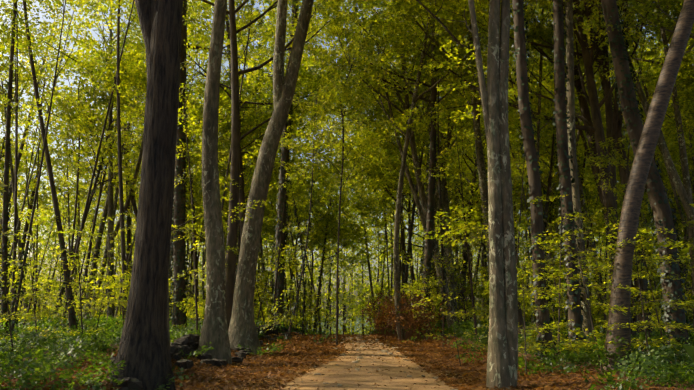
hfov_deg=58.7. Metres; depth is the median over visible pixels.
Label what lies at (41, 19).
sky
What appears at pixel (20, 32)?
branch foliage
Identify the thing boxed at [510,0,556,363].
tree
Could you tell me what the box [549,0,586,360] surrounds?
tree
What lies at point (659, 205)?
ivy tree
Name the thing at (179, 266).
tree
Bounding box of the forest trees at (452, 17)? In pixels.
[0,0,693,342]
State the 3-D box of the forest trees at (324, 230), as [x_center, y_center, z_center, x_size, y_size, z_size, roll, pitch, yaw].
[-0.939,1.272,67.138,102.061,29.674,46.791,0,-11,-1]
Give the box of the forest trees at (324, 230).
[0,31,693,333]
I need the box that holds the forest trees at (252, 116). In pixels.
[0,0,693,335]
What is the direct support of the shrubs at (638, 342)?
on the ground at (665, 386)
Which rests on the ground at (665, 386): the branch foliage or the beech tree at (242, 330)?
the beech tree at (242, 330)
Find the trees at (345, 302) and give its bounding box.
[0,149,689,334]
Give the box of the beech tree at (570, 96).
[565,0,594,351]
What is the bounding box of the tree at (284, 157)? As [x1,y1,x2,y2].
[221,0,350,333]
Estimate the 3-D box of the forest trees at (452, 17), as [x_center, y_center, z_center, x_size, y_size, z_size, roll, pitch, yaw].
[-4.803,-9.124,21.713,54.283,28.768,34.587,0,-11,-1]
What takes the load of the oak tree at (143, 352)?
on the ground at (665, 386)
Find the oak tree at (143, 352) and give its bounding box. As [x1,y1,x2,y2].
[108,0,182,389]
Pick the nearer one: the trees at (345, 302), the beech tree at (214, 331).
the beech tree at (214, 331)
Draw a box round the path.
[241,336,482,389]
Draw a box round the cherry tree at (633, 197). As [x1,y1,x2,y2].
[603,0,693,371]
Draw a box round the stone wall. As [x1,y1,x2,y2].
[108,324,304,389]
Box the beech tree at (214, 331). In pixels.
[197,0,231,364]
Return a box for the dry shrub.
[360,288,449,341]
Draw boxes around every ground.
[0,317,693,389]
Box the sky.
[0,0,687,316]
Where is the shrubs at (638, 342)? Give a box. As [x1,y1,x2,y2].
[0,194,693,374]
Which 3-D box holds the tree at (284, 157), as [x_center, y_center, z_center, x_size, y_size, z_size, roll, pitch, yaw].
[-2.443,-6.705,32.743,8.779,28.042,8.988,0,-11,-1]
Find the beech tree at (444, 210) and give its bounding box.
[343,24,482,321]
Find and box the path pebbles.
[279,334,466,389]
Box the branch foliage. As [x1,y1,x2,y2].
[0,17,521,245]
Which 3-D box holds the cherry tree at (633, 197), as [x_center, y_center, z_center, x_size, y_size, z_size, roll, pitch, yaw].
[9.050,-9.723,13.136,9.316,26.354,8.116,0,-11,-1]
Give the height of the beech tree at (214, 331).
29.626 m
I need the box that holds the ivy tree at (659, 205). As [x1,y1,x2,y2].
[599,0,691,353]
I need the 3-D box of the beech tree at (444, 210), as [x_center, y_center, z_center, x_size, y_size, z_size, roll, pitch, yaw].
[4.323,-3.814,39.136,9.676,24.983,10.638,0,-11,-1]
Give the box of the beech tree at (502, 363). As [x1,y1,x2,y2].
[468,0,517,389]
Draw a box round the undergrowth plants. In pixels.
[0,312,693,389]
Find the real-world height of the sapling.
12.102 m
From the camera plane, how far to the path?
11.01 m
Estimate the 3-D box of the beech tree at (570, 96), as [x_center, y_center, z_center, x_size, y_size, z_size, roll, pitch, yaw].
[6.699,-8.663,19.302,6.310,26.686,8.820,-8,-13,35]
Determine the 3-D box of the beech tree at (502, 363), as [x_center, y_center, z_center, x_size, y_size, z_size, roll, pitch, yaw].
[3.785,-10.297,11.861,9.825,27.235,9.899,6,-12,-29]
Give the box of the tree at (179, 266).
[170,0,272,333]
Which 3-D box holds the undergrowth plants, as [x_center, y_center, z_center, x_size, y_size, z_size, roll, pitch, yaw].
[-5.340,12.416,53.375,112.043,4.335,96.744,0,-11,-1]
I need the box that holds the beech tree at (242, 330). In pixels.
[228,0,313,354]
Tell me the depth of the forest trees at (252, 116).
40.08 m

